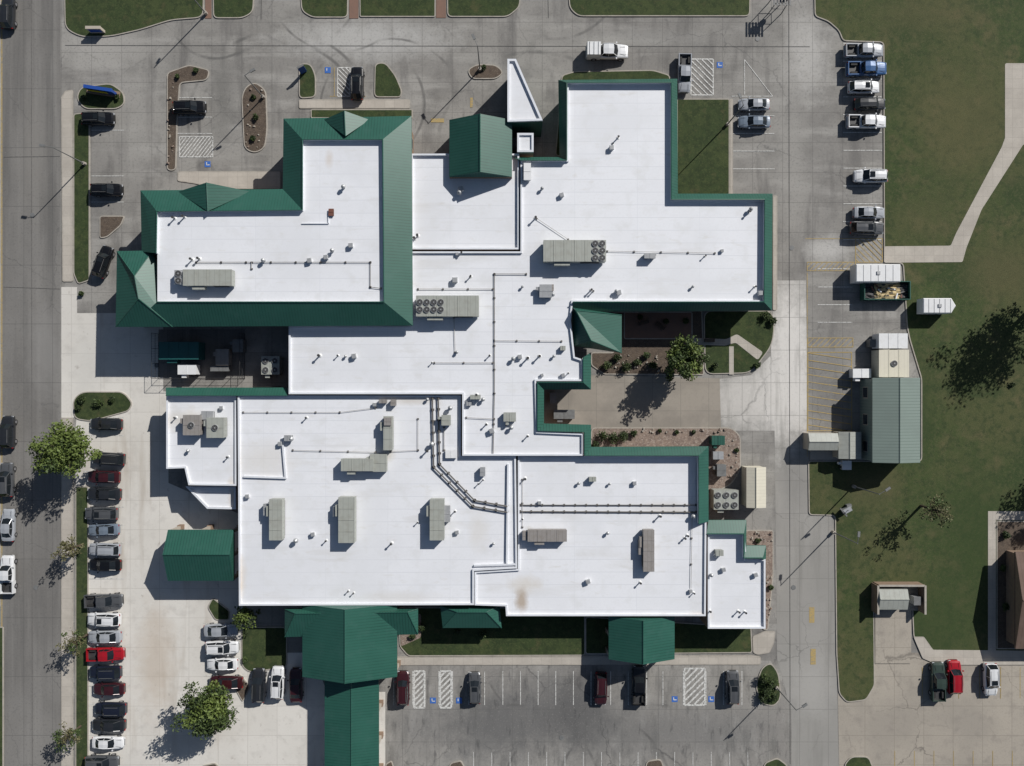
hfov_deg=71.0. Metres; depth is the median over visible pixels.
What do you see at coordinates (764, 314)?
shrub
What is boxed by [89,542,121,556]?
parked suv
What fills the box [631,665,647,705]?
parked pickup truck
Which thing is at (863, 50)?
parked pickup truck
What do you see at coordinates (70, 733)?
deciduous tree
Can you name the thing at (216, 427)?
rooftop hvac unit
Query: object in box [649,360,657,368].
shrub
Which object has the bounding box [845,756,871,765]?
planting island
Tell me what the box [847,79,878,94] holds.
parked suv
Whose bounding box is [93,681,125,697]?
parked car
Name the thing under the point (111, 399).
shrub
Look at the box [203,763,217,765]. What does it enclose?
planting island
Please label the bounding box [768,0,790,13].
equipment rack
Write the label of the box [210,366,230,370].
electrical cabinet
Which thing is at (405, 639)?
planting bed
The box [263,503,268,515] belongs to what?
rooftop hvac unit
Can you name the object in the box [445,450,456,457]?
rooftop hvac unit
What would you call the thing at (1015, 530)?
planting bed
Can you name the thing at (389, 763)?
planting island
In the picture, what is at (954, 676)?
parked suv
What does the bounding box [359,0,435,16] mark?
grass verge
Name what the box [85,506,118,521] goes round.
parked suv
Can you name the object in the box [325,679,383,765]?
covered walkway
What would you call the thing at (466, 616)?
entry canopy
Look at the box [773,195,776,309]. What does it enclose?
sidewalk
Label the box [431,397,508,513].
roof pipe
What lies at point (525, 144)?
roof link
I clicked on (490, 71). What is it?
planting island
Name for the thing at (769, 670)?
planting island
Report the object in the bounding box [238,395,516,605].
southwest wing
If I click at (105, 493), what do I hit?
parked car
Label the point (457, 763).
planting island
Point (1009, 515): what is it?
footpath
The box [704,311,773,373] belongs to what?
lawn patch
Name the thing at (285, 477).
parapet wall
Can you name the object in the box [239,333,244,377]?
chain link fence
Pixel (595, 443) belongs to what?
shrub
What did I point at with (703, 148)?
lawn patch
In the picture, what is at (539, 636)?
lawn patch
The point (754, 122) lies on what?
parked car
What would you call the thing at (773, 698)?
shrub
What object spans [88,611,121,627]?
parked suv
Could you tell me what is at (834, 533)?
street lamp
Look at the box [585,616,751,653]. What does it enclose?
lawn patch
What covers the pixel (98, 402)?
shrub
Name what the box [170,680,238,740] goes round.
deciduous tree
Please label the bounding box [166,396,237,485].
annex
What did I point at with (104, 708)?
parked suv
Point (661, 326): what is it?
park bench
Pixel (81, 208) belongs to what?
grass verge
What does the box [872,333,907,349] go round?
storage trailer
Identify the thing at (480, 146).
entrance gable
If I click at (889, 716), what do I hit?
concrete lot
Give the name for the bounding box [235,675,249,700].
planting island
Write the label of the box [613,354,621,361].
shrub
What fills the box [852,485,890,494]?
street lamp
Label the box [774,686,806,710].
street lamp
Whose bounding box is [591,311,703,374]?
planting bed
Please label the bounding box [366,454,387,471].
rooftop hvac unit
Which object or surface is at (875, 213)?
parked car
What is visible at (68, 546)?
deciduous tree
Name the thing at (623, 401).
courtyard
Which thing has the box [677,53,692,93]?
parked pickup truck
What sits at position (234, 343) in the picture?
electrical cabinet
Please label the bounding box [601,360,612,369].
shrub
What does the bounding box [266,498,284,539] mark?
rooftop hvac unit
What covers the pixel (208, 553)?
entrance canopy
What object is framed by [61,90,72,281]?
sidewalk
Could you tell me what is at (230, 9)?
grass verge
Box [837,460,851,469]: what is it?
electrical cabinet
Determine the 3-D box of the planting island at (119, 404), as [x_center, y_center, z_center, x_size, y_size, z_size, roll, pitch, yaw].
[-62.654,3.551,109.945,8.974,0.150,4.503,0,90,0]
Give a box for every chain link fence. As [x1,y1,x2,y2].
[151,333,244,378]
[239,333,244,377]
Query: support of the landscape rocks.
on the parking pavement at (802, 142)
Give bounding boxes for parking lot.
[75,391,384,765]
[385,661,791,765]
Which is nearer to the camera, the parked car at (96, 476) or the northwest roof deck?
the northwest roof deck
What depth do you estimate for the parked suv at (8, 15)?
108.79 m
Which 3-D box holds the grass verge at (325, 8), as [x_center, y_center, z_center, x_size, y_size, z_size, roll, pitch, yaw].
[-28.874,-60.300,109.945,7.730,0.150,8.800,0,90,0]
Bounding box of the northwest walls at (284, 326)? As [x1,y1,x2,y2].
[155,132,413,326]
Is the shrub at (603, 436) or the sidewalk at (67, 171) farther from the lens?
the sidewalk at (67, 171)
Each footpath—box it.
[693,335,761,358]
[729,346,733,374]
[884,63,1023,262]
[914,637,1023,664]
[988,511,995,649]
[996,511,1023,519]
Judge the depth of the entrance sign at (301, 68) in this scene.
108.43 m
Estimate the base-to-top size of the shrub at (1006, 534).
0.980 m
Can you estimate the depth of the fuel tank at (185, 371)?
108.19 m
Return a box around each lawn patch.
[241,627,286,671]
[399,607,584,655]
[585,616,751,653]
[677,99,729,193]
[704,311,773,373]
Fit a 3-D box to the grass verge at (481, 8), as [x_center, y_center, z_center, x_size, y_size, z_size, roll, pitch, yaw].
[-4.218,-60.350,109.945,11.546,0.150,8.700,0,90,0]
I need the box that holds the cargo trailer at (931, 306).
[917,298,955,314]
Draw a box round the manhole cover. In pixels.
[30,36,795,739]
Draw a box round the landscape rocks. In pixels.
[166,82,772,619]
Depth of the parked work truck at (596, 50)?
108.32 m
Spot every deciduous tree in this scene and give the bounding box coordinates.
[24,419,101,477]
[50,534,84,561]
[52,722,81,752]
[55,630,87,655]
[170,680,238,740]
[232,604,260,629]
[664,333,709,381]
[919,493,953,527]
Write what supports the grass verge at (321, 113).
on the parking pavement at (802, 142)
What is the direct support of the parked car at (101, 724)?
on the concrete parking lot at (165, 639)
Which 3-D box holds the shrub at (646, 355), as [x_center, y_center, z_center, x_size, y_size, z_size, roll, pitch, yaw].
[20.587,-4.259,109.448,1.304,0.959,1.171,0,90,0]
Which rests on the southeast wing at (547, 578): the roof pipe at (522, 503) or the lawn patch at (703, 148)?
the roof pipe at (522, 503)
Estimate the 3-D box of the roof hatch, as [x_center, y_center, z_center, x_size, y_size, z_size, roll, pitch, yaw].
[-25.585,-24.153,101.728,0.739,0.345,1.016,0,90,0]
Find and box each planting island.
[73,391,131,420]
[77,84,124,108]
[99,216,123,237]
[167,65,208,170]
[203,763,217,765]
[208,598,229,619]
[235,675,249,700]
[242,83,267,151]
[299,63,315,98]
[374,63,401,97]
[385,761,393,765]
[449,760,463,765]
[468,64,501,78]
[646,759,662,765]
[756,663,780,705]
[764,758,786,765]
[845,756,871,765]
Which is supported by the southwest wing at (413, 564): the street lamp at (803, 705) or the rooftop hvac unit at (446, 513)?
the rooftop hvac unit at (446, 513)
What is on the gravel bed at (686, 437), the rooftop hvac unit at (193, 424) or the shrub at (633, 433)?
the shrub at (633, 433)
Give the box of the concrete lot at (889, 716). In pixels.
[838,653,1023,765]
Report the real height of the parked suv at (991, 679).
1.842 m
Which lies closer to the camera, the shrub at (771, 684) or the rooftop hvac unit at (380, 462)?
the rooftop hvac unit at (380, 462)
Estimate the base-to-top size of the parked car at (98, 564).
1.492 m
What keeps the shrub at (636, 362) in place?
on the planting bed at (633, 349)
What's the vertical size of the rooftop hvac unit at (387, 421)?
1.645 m
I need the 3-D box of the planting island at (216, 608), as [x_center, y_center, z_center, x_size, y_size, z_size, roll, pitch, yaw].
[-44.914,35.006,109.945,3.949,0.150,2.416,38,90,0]
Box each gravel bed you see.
[591,427,740,493]
[746,530,773,629]
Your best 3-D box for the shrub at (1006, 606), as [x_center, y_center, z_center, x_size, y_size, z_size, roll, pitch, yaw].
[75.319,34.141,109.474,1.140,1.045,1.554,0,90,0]
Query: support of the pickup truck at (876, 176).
on the parking pavement at (802, 142)
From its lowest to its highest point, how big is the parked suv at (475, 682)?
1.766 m
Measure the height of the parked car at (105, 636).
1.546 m
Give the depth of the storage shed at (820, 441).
107.45 m
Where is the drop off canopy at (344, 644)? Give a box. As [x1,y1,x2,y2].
[284,605,417,683]
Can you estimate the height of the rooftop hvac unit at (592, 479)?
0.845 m
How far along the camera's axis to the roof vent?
103.92 m
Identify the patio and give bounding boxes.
[624,312,692,338]
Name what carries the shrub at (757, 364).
on the lawn patch at (753, 328)
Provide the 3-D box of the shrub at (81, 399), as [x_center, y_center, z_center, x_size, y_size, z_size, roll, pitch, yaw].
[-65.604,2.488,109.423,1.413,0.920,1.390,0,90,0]
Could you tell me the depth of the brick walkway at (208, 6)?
109.95 m
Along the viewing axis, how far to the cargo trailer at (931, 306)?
107.70 m
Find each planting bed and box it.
[400,614,420,645]
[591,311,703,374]
[996,521,1023,648]
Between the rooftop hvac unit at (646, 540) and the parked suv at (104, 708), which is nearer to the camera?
the rooftop hvac unit at (646, 540)
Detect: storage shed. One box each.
[741,466,765,507]
[803,432,838,449]
[832,431,860,458]
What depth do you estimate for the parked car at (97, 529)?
109.02 m
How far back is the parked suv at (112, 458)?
108.50 m
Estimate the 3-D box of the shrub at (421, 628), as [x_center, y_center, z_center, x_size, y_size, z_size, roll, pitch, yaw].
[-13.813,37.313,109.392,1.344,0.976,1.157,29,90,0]
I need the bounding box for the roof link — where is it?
[517,133,533,163]
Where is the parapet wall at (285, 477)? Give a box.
[243,216,514,566]
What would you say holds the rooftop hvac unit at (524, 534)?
on the southeast wing at (547, 578)
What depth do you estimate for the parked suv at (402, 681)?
108.67 m
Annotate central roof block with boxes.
[412,154,518,250]
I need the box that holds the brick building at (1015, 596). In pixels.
[1006,550,1023,648]
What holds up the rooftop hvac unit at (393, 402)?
on the southwest wing at (413, 564)
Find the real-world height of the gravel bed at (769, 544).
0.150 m
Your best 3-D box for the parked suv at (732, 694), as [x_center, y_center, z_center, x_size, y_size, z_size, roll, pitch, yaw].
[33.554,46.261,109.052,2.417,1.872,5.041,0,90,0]
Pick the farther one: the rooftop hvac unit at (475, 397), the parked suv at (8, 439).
the parked suv at (8, 439)
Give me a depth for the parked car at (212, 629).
108.93 m
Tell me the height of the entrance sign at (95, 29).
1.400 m
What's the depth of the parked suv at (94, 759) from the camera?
108.90 m
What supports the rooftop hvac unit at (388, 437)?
on the southwest wing at (413, 564)
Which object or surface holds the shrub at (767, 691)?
on the planting island at (769, 670)
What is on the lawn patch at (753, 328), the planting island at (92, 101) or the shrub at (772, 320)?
the shrub at (772, 320)
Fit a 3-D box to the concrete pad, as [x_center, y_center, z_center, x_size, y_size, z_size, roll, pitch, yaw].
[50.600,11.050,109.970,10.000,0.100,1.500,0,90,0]
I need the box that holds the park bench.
[655,321,665,329]
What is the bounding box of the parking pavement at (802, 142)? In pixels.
[0,0,920,765]
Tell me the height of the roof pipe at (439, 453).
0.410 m
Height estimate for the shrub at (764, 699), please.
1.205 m
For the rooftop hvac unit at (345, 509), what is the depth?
103.50 m
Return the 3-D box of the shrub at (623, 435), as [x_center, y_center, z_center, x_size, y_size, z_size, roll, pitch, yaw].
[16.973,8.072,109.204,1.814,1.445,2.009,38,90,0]
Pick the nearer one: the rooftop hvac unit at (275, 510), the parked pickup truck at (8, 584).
the rooftop hvac unit at (275, 510)
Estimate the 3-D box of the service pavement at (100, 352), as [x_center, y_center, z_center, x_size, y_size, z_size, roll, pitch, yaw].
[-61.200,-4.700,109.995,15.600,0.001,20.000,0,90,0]
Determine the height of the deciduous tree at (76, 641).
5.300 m
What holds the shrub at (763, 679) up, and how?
on the planting island at (769, 670)
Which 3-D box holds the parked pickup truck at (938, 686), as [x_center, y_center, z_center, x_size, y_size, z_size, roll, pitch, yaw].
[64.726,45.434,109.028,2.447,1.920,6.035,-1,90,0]
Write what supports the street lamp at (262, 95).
on the planting island at (258, 106)
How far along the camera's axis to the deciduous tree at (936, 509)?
105.30 m
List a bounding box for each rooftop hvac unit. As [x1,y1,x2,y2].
[174,270,182,284]
[180,415,203,434]
[183,269,234,289]
[201,411,214,420]
[204,417,226,437]
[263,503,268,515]
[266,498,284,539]
[284,435,292,440]
[335,496,355,542]
[341,458,373,473]
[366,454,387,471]
[379,399,386,402]
[380,416,393,449]
[384,418,390,424]
[391,399,395,405]
[416,295,478,320]
[426,498,444,539]
[438,415,450,424]
[444,505,449,521]
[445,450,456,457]
[466,401,471,405]
[470,395,480,398]
[480,467,484,475]
[504,412,515,424]
[522,530,527,539]
[524,163,530,180]
[528,529,566,544]
[536,284,551,297]
[543,240,605,265]
[589,477,595,481]
[638,539,642,554]
[639,529,653,571]
[644,253,655,258]
[714,549,723,555]
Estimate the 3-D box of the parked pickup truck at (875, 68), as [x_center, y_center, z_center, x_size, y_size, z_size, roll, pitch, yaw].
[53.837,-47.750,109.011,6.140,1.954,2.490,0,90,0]
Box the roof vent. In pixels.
[452,277,457,282]
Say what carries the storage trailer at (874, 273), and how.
on the parking pavement at (802, 142)
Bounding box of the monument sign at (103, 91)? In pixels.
[83,84,120,97]
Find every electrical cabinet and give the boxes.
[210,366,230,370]
[230,339,245,351]
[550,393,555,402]
[711,451,723,458]
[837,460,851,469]
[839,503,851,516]
[866,339,875,346]
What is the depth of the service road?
109.99 m
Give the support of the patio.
on the planting bed at (633, 349)
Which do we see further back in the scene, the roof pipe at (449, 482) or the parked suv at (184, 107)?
the parked suv at (184, 107)
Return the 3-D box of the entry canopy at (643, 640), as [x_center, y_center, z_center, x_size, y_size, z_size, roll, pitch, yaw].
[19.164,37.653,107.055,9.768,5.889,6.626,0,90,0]
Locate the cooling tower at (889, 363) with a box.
[871,350,908,377]
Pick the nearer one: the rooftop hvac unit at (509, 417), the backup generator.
the rooftop hvac unit at (509, 417)
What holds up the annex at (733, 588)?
on the parking pavement at (802, 142)
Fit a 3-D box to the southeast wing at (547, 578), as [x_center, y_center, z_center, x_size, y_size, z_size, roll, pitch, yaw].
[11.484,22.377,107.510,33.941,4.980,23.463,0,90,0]
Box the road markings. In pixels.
[1,0,1020,765]
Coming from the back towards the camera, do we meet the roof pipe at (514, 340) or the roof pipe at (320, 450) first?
the roof pipe at (320, 450)
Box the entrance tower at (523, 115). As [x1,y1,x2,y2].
[507,59,542,137]
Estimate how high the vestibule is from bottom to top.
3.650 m
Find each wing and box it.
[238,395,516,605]
[289,84,763,455]
[475,453,705,615]
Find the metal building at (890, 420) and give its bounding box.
[860,378,919,462]
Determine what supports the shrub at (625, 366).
on the planting bed at (633, 349)
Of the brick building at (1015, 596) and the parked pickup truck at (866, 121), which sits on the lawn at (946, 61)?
the brick building at (1015, 596)
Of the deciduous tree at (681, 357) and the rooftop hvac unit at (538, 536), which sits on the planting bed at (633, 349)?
the deciduous tree at (681, 357)
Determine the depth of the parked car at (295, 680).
108.94 m
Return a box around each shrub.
[74,404,80,410]
[76,395,85,403]
[91,398,103,406]
[109,395,114,402]
[252,113,258,120]
[418,625,425,631]
[479,631,486,637]
[591,440,600,446]
[595,429,608,441]
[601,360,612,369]
[607,432,618,443]
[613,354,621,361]
[617,430,628,442]
[622,360,631,371]
[630,429,637,436]
[633,359,641,365]
[643,352,650,358]
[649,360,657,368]
[712,362,718,368]
[755,362,760,368]
[758,673,769,684]
[758,694,767,704]
[761,311,770,319]
[761,687,774,698]
[766,677,779,687]
[768,316,776,324]
[768,693,778,702]
[1002,602,1009,611]
[1003,531,1010,539]
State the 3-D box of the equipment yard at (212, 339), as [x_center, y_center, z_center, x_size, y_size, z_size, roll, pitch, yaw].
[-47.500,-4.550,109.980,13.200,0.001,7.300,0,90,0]
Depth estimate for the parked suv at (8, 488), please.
108.87 m
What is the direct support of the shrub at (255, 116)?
on the planting island at (258, 106)
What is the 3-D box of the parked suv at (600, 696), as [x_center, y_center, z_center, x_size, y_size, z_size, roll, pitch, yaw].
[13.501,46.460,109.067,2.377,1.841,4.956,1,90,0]
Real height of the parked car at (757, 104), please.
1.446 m
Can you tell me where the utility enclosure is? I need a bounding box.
[871,582,926,614]
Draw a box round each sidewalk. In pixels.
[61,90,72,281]
[61,418,72,765]
[177,171,280,188]
[299,99,409,108]
[397,655,760,664]
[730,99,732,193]
[752,631,774,654]
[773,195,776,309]
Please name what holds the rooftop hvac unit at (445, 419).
on the southwest wing at (413, 564)
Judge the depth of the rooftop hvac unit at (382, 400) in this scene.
104.30 m
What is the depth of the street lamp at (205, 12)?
109.13 m
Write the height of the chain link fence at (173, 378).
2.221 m
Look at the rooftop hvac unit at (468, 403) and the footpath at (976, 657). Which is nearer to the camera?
the rooftop hvac unit at (468, 403)
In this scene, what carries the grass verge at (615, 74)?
on the parking pavement at (802, 142)
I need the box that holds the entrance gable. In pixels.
[449,113,511,178]
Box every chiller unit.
[261,356,282,377]
[710,488,738,512]
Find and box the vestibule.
[185,485,237,508]
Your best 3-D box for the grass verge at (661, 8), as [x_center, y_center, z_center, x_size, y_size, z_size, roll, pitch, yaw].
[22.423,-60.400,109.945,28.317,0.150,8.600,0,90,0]
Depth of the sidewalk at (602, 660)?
109.90 m
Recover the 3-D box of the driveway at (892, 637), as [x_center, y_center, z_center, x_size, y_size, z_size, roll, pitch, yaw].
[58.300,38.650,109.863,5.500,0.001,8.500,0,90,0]
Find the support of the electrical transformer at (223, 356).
on the equipment yard at (212, 339)
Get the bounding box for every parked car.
[0,508,17,541]
[87,469,120,484]
[87,486,121,501]
[88,523,120,537]
[88,629,122,645]
[89,558,121,572]
[91,417,122,431]
[92,716,126,733]
[92,734,124,750]
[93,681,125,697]
[204,622,238,638]
[207,656,238,672]
[210,674,243,688]
[287,667,303,701]
[737,113,770,129]
[738,96,769,111]
[852,205,884,219]
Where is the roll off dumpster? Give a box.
[860,281,910,300]
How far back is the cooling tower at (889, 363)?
107.39 m
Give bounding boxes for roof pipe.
[195,261,381,289]
[242,407,376,412]
[292,449,376,452]
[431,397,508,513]
[434,362,493,363]
[437,397,508,507]
[493,273,494,452]
[495,340,561,341]
[520,504,696,505]
[520,510,696,513]
[521,479,522,527]
[606,250,715,253]
[690,511,692,571]
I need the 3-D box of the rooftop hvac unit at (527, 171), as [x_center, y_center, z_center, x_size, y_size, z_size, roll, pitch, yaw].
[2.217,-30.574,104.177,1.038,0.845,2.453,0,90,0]
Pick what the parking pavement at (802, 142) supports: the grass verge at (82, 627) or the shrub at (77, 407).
the grass verge at (82, 627)
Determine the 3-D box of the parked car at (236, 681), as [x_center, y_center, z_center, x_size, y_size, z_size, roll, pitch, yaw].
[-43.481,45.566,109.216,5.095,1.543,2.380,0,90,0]
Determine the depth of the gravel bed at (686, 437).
109.87 m
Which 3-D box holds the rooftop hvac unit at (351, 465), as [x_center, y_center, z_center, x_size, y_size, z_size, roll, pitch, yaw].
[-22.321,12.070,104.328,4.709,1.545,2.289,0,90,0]
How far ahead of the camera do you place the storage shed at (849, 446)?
107.53 m
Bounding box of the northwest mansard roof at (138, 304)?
[115,111,412,326]
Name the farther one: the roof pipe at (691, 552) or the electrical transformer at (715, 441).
the electrical transformer at (715, 441)
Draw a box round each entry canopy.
[440,605,501,627]
[605,616,674,664]
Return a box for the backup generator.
[159,342,204,362]
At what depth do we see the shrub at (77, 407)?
109.39 m
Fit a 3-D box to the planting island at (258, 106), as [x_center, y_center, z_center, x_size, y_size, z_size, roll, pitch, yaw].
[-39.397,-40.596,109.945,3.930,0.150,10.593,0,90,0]
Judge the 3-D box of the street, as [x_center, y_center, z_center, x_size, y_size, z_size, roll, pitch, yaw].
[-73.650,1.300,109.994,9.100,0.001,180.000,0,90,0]
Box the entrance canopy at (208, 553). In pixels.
[162,524,238,580]
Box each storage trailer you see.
[850,264,899,283]
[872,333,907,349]
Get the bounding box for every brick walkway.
[205,0,210,17]
[349,0,357,17]
[436,0,445,17]
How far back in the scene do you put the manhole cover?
109.95 m
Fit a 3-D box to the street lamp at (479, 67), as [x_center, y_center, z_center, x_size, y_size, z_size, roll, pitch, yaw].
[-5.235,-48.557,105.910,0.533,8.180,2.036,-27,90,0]
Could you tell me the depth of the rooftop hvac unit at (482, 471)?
104.19 m
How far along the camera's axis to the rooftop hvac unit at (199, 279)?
100.39 m
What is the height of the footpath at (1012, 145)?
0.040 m
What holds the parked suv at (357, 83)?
on the parking pavement at (802, 142)
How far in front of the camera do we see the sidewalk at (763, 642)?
109.90 m
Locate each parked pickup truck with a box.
[0,555,17,593]
[84,592,123,608]
[86,645,125,662]
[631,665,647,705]
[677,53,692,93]
[843,41,882,58]
[845,59,886,77]
[845,113,885,129]
[928,661,947,701]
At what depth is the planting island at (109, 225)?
109.87 m
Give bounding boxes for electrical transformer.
[213,349,231,364]
[709,435,724,447]
[712,464,725,475]
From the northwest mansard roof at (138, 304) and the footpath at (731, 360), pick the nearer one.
the northwest mansard roof at (138, 304)
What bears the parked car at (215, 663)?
on the concrete parking lot at (165, 639)
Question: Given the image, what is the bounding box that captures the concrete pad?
[810,450,864,459]
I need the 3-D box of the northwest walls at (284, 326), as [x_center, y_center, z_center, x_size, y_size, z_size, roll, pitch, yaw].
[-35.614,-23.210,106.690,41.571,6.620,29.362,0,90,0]
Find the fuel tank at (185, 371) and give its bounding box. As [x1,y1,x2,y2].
[178,365,199,377]
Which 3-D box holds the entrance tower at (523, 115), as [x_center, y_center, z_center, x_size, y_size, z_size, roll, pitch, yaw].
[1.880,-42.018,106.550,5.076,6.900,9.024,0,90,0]
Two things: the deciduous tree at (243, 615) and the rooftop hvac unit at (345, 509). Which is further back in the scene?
the deciduous tree at (243, 615)
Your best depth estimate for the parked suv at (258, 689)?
108.67 m
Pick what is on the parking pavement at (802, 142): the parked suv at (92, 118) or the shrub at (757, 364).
the parked suv at (92, 118)
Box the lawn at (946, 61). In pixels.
[808,0,1023,701]
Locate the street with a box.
[2,0,60,765]
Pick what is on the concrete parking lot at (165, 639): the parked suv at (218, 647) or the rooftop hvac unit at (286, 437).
the parked suv at (218, 647)
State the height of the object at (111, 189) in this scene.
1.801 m
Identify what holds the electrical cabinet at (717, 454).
on the parking pavement at (802, 142)
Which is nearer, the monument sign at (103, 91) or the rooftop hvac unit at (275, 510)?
the rooftop hvac unit at (275, 510)
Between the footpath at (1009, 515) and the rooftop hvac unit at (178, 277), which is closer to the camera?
the rooftop hvac unit at (178, 277)
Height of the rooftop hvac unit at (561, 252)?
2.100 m
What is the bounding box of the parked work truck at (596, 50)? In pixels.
[585,41,627,60]
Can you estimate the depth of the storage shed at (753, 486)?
107.25 m
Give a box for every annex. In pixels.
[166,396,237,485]
[700,532,765,628]
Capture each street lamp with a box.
[39,144,86,165]
[194,0,207,15]
[244,68,264,98]
[471,34,481,71]
[725,93,743,125]
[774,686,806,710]
[831,530,859,543]
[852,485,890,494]
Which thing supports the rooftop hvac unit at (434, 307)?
on the wing at (617, 198)
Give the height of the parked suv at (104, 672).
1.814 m
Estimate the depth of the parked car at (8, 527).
109.00 m
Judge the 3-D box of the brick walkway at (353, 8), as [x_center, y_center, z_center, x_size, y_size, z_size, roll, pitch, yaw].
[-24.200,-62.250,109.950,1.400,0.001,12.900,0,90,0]
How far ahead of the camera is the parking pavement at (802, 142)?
110.00 m
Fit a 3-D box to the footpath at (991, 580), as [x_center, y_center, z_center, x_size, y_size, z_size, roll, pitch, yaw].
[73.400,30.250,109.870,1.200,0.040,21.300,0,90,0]
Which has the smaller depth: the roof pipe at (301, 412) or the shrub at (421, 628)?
the roof pipe at (301, 412)
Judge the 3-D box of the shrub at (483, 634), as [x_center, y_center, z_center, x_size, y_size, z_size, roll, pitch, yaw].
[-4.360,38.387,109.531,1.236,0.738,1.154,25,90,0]
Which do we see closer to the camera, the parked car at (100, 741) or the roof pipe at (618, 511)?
the roof pipe at (618, 511)
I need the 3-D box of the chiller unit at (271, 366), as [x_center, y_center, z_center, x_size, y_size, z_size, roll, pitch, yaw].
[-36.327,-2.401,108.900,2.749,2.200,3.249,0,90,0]
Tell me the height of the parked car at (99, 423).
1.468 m
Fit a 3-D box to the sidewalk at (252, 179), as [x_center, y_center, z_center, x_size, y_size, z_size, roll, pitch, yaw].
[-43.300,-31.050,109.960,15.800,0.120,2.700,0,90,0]
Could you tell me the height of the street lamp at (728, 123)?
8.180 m
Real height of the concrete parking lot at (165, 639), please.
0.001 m
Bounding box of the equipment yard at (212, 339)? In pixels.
[159,329,244,376]
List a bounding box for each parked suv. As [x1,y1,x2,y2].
[0,0,17,29]
[0,416,17,447]
[0,462,16,496]
[81,110,115,126]
[84,753,119,765]
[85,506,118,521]
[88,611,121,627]
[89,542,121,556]
[89,664,122,680]
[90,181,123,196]
[91,245,114,278]
[92,451,125,465]
[95,700,127,717]
[172,98,206,115]
[205,639,239,655]
[250,667,266,702]
[269,665,285,699]
[349,67,364,100]
[394,670,410,704]
[467,671,481,703]
[593,671,608,704]
[725,670,741,703]
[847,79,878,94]
[849,220,882,235]
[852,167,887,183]
[853,96,884,112]
[944,659,963,693]
[981,662,1000,695]
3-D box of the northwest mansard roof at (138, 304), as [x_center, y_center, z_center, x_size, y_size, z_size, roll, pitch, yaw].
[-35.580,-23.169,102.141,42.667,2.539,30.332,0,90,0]
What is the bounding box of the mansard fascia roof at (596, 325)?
[166,79,772,559]
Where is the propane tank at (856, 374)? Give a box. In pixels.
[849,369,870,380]
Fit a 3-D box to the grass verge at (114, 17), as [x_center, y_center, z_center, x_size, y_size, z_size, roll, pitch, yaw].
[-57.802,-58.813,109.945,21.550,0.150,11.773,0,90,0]
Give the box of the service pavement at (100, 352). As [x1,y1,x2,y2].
[61,287,162,417]
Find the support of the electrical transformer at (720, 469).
on the parking pavement at (802, 142)
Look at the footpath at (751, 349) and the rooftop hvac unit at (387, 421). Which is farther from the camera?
the footpath at (751, 349)
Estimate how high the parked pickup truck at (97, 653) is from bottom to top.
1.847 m
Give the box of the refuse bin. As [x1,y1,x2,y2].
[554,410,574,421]
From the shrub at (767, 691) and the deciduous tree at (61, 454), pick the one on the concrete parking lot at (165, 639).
the deciduous tree at (61, 454)
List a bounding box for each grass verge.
[0,0,0,605]
[0,627,3,765]
[64,0,203,36]
[73,113,89,283]
[75,486,88,765]
[213,0,253,18]
[301,0,347,17]
[311,109,412,117]
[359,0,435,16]
[447,0,519,16]
[555,70,669,155]
[569,0,749,16]
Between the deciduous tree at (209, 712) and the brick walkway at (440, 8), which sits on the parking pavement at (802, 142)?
the brick walkway at (440, 8)
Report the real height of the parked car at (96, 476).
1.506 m
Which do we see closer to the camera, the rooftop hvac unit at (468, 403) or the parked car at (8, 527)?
the rooftop hvac unit at (468, 403)
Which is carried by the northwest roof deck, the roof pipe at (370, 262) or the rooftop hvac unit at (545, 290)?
the roof pipe at (370, 262)
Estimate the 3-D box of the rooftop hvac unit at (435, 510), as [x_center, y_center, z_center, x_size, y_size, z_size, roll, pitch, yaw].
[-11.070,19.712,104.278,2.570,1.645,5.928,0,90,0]
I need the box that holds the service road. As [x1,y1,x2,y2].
[720,280,837,765]
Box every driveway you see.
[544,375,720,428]
[875,611,910,663]
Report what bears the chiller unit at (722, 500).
on the parking pavement at (802, 142)
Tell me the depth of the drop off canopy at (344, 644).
104.36 m
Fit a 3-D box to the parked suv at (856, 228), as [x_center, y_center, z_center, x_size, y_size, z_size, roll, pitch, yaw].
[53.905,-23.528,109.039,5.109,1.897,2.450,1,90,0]
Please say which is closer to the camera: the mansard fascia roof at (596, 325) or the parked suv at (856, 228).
the mansard fascia roof at (596, 325)
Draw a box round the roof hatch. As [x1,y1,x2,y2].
[328,209,333,215]
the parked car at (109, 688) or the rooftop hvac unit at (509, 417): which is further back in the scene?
the parked car at (109, 688)
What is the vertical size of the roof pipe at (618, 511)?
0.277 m
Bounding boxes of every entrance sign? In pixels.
[85,26,104,32]
[296,64,306,73]
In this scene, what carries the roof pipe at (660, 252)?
on the wing at (617, 198)
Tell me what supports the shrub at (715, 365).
on the lawn patch at (753, 328)
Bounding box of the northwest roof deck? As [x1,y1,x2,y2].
[157,141,382,300]
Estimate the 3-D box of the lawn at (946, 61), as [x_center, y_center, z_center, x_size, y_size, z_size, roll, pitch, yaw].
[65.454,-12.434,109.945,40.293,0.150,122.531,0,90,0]
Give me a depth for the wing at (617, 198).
104.60 m
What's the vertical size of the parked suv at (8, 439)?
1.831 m

